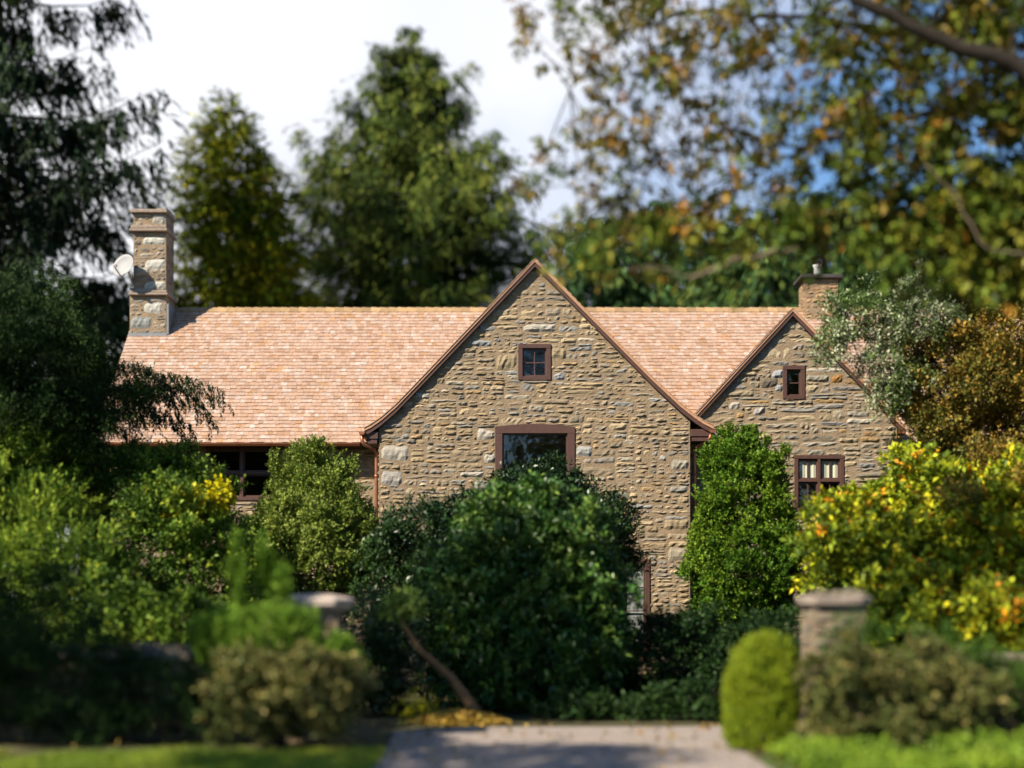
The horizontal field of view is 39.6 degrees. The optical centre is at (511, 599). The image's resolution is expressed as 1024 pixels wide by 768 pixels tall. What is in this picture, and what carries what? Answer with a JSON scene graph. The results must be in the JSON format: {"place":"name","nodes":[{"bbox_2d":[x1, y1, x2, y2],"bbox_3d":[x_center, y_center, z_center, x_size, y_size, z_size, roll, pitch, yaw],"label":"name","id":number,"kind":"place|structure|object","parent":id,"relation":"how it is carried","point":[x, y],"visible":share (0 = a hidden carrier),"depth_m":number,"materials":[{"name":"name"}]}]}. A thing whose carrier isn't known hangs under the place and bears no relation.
{"place":"outdoors","nodes":[
{"label":"outdoors","id":0,"kind":"place"},
{"bbox_2d":[274,594,354,741],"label":"gate pier","id":1,"kind":"structure","parent":0,"point":[331,607],"depth_m":18.96,"materials":[{"name":"stone"}]},
{"bbox_2d":[0,757,980,767],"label":"lawn","id":2,"kind":"structure","parent":0,"point":[770,762],"depth_m":16.59,"materials":[{"name":"plant"}]},
{"bbox_2d":[0,742,386,767],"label":"grass","id":3,"kind":"structure","parent":2,"relation":"on","point":[202,756],"depth_m":16.20,"materials":[{"name":"green plant"}]},
{"bbox_2d":[764,725,1023,767],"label":"ground cover","id":4,"kind":"object","parent":2,"relation":"on","point":[818,751],"visible":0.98,"depth_m":15.77,"materials":[{"name":"green plant"}]},
{"bbox_2d":[0,609,1004,756],"bbox_3d":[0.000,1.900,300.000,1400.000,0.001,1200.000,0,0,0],"label":"ground","id":5,"kind":"structure","parent":0,"point":[364,726],"depth_m":20.86,"materials":[{"name":"green plant"}]},
{"bbox_2d":[4,0,22,4],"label":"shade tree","id":6,"kind":"object","parent":5,"relation":"on","point":[8,1],"visible":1,"depth_m":19.06,"materials":[{"name":"green plant"}]},
{"bbox_2d":[0,394,147,648],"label":"cypress shrub","id":7,"kind":"object","parent":5,"relation":"on","point":[45,492],"visible":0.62,"depth_m":25.13,"materials":[{"name":"green plant"}]},
{"bbox_2d":[21,266,129,560],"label":"spruce tree","id":8,"kind":"object","parent":5,"relation":"on","point":[118,345],"visible":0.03,"depth_m":59.29,"materials":[{"name":"green plant"}]},
{"bbox_2d":[0,0,191,527],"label":"spruce tree","id":9,"kind":"object","parent":5,"relation":"on","point":[34,222],"visible":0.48,"depth_m":56.08,"materials":[{"name":"green plant"}]},
{"bbox_2d":[0,257,234,634],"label":"weeping hemlock","id":10,"kind":"object","parent":5,"relation":"on","point":[95,378],"visible":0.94,"depth_m":27.33,"materials":[{"name":"green plant"}]},
{"bbox_2d":[0,558,249,748],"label":"yew shrub","id":11,"kind":"object","parent":5,"relation":"on","point":[30,649],"visible":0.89,"depth_m":18.56,"materials":[{"name":"green plant"}]},
{"bbox_2d":[0,642,285,739],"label":"garden wall","id":12,"kind":"structure","parent":5,"relation":"on","point":[12,733],"depth_m":19.27,"materials":[{"name":"stone"}]},
{"bbox_2d":[27,435,279,647],"bbox_3d":[-6.481,-0.721,26.064,4.250,5.299,6.968,0,0,0],"label":"spindle shrub","id":13,"kind":"object","parent":5,"relation":"on","point":[181,511],"visible":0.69,"depth_m":26.37,"materials":[{"name":"green plant"}]},
{"bbox_2d":[119,85,311,307],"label":"arborvitae tree","id":14,"kind":"object","parent":5,"relation":"on","point":[213,187],"visible":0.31,"depth_m":66.79,"materials":[{"name":"green plant"}]},
{"bbox_2d":[208,167,328,307],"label":"arborvitae tree","id":15,"kind":"object","parent":5,"relation":"on","point":[272,228],"visible":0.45,"depth_m":65.33,"materials":[{"name":"green plant"}]},
{"bbox_2d":[181,524,370,747],"bbox_3d":[-3.037,0.458,18.360,2.485,2.920,1.358,0,0,0],"label":"juniper","id":16,"kind":"object","parent":5,"relation":"on","point":[245,620],"visible":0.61,"depth_m":18.22,"materials":[{"name":"green plant"}]},
{"bbox_2d":[191,636,380,751],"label":"hydrangea","id":17,"kind":"object","parent":5,"relation":"on","point":[282,701],"visible":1,"depth_m":17.41,"materials":[{"name":"green plant"}]},
{"bbox_2d":[221,433,384,639],"bbox_3d":[-4.239,-0.817,29.298,3.542,5.451,3.555,0,0,0],"label":"leafy bush","id":18,"kind":"object","parent":5,"relation":"on","point":[333,520],"visible":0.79,"depth_m":28.65,"materials":[{"name":"green plant"}]},
{"bbox_2d":[387,684,439,724],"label":"golden plant","id":19,"kind":"object","parent":5,"relation":"on","point":[420,707],"visible":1,"depth_m":21.86,"materials":[{"name":"green plant"}]},
{"bbox_2d":[253,24,578,307],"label":"spruce tree","id":20,"kind":"object","parent":5,"relation":"on","point":[377,224],"visible":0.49,"depth_m":72.01,"materials":[{"name":"green plant"}]},
{"bbox_2d":[343,482,498,717],"bbox_3d":[-1.657,-0.161,26.114,3.268,4.443,7.235,0,0,0],"label":"laurel bush","id":21,"kind":"object","parent":5,"relation":"on","point":[391,541],"visible":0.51,"depth_m":27.08,"materials":[{"name":"green plant"}]},
{"bbox_2d":[374,584,482,711],"bbox_3d":[-1.331,0.858,22.630,1.759,2.220,0.813,0,0,21],"label":"leaning tree","id":22,"kind":"object","parent":5,"relation":"on","point":[399,602],"visible":1,"depth_m":22.69,"materials":[{"name":"brown plant"}]},
{"bbox_2d":[407,707,509,726],"bbox_3d":[-0.818,1.855,21.998,1.661,0.410,1.376,0,0,0],"label":"leaf pile","id":23,"kind":"object","parent":5,"relation":"on","point":[457,717],"visible":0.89,"depth_m":21.66,"materials":[{"name":"yellow plant"}]},
{"bbox_2d":[17,720,993,767],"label":"fallen leaves","id":24,"kind":"object","parent":5,"relation":"on","point":[470,761],"visible":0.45,"depth_m":18.75,"materials":[{"name":"brown plant"}]},
{"bbox_2d":[406,469,651,713],"bbox_3d":[0.248,-0.151,25.249,4.577,4.403,4.610,0,0,-40],"label":"rhododendron","id":25,"kind":"object","parent":5,"relation":"on","point":[491,653],"visible":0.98,"depth_m":24.30,"materials":[{"name":"green plant"}]},
{"bbox_2d":[103,207,1023,681],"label":"stone house","id":26,"kind":"structure","parent":5,"relation":"on","point":[639,403],"depth_m":33.60,"materials":[{"name":"brown stone"}]},
{"bbox_2d":[112,254,132,285],"bbox_3d":[-10.010,-8.535,36.731,0.591,0.814,0.754,0,0,-14],"label":"satellite dish","id":27,"kind":"object","parent":26,"relation":"attached to","point":[122,265],"visible":1,"depth_m":36.75,"materials":[{"name":"white paint"}]},
{"bbox_2d":[206,446,277,499],"bbox_3d":[-6.513,-3.056,34.328,1.728,1.308,0.123,0,0,0],"label":"window","id":28,"kind":"structure","parent":26,"relation":"in","point":[209,449],"depth_m":34.28,"materials":[{"name":"brown paint"}]},
{"bbox_2d":[518,344,550,379],"bbox_3d":[0.522,-5.517,33.029,0.759,0.842,0.123,0,0,0],"label":"window","id":29,"kind":"structure","parent":26,"relation":"in","point":[521,347],"depth_m":32.97,"materials":[{"name":"brown paint"}]},
{"bbox_2d":[495,424,574,478],"bbox_3d":[0.534,-3.012,33.028,1.850,2.145,0.124,0,0,0],"label":"window","id":30,"kind":"structure","parent":26,"relation":"in","point":[518,429],"depth_m":32.97,"materials":[{"name":"brown paint"}]},
{"bbox_2d":[625,559,649,658],"bbox_3d":[2.472,0.250,33.029,1.456,2.397,0.123,0,0,0],"label":"window","id":31,"kind":"structure","parent":26,"relation":"in","point":[646,584],"depth_m":32.97,"materials":[{"name":"brown paint"}]},
{"bbox_2d":[783,365,804,398],"bbox_3d":[6.657,-5.138,33.629,0.524,0.798,0.123,0,0,0],"label":"window","id":32,"kind":"structure","parent":26,"relation":"in","point":[786,368],"depth_m":33.57,"materials":[{"name":"brown paint"}]},
{"bbox_2d":[794,455,843,510],"bbox_3d":[7.254,-2.758,33.629,1.174,1.330,0.123,0,0,0],"label":"window","id":33,"kind":"structure","parent":26,"relation":"in","point":[818,470],"depth_m":33.63,"materials":[{"name":"brown paint"}]},
{"bbox_2d":[482,449,657,636],"bbox_3d":[1.027,-0.608,29.281,3.857,5.035,3.107,0,0,0],"label":"laurel bush","id":34,"kind":"object","parent":5,"relation":"on","point":[556,467],"visible":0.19,"depth_m":29.23,"materials":[{"name":"green plant"}]},
{"bbox_2d":[526,598,800,721],"bbox_3d":[2.753,0.981,24.662,5.094,2.064,5.860,0,0,0],"label":"hedge","id":35,"kind":"object","parent":5,"relation":"on","point":[687,692],"visible":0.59,"depth_m":24.65,"materials":[{"name":"green plant"}]},
{"bbox_2d":[673,420,809,633],"bbox_3d":[4.828,-0.952,29.300,2.715,5.716,3.084,0,0,20],"label":"round bush","id":36,"kind":"object","parent":5,"relation":"on","point":[728,459],"visible":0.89,"depth_m":28.89,"materials":[{"name":"green plant"}]},
{"bbox_2d":[495,0,1023,322],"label":"autumn tree","id":37,"kind":"object","parent":5,"relation":"on","point":[975,218],"visible":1,"depth_m":18.88,"materials":[{"name":"green plant"}]},
{"bbox_2d":[719,627,803,751],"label":"boxwood","id":38,"kind":"object","parent":5,"relation":"on","point":[744,677],"visible":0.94,"depth_m":17.91,"materials":[{"name":"green plant"}]},
{"bbox_2d":[795,588,872,737],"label":"gate pier","id":39,"kind":"structure","parent":5,"relation":"on","point":[816,606],"depth_m":18.94,"materials":[{"name":"stone"}]},
{"bbox_2d":[801,260,979,459],"bbox_3d":[7.701,-2.638,28.385,3.846,9.093,2.134,0,0,-20],"label":"silver leaved tree","id":40,"kind":"object","parent":5,"relation":"on","point":[846,332],"visible":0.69,"depth_m":28.19,"materials":[{"name":"green plant"}]},
{"bbox_2d":[779,439,1023,652],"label":"yellow shrub","id":41,"kind":"object","parent":5,"relation":"on","point":[895,542],"visible":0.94,"depth_m":24.40,"materials":[{"name":"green plant"}]},
{"bbox_2d":[788,625,1017,747],"bbox_3d":[4.886,1.115,17.698,2.890,1.670,1.857,0,0,-26],"label":"hydrangea","id":42,"kind":"object","parent":5,"relation":"on","point":[942,677],"visible":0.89,"depth_m":17.32,"materials":[{"name":"green plant"}]},
{"bbox_2d":[816,605,1023,730],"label":"yew shrub","id":43,"kind":"object","parent":5,"relation":"on","point":[976,653],"visible":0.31,"depth_m":18.38,"materials":[{"name":"green plant"}]},
{"bbox_2d":[870,653,1023,739],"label":"garden wall","id":44,"kind":"structure","parent":5,"relation":"on","point":[1010,727],"depth_m":19.28,"materials":[{"name":"stone"}]},
{"bbox_2d":[870,250,1023,509],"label":"brown leaved tree","id":45,"kind":"object","parent":5,"relation":"on","point":[985,358],"visible":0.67,"depth_m":28.05,"materials":[{"name":"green plant"}]},
{"bbox_2d":[0,0,1023,599],"label":"sky","id":46,"kind":"structure","parent":0,"point":[284,58],"materials":[{"name":"white"}]},
{"bbox_2d":[373,726,800,767],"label":"driveway","id":47,"kind":"structure","parent":0,"point":[505,751],"depth_m":18.00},
{"bbox_2d":[549,214,671,307],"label":"hemlock tree","id":48,"kind":"object","parent":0,"point":[621,291],"visible":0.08,"depth_m":68.87,"materials":[{"name":"green plant"}]},
{"bbox_2d":[616,198,733,307],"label":"hemlock tree","id":49,"kind":"object","parent":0,"point":[667,297],"visible":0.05,"depth_m":76.63,"materials":[{"name":"green plant"}]},
{"bbox_2d":[672,216,800,307],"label":"hemlock tree","id":50,"kind":"object","parent":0,"point":[759,288],"visible":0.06,"depth_m":70.65,"materials":[{"name":"green plant"}]},
{"bbox_2d":[756,189,877,306],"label":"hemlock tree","id":51,"kind":"object","parent":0,"point":[809,269],"visible":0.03,"depth_m":78.58,"materials":[{"name":"green plant"}]},
{"bbox_2d":[822,201,963,306],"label":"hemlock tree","id":52,"kind":"object","parent":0,"point":[838,269],"visible":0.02,"depth_m":70.50,"materials":[{"name":"green plant"}]}
]}

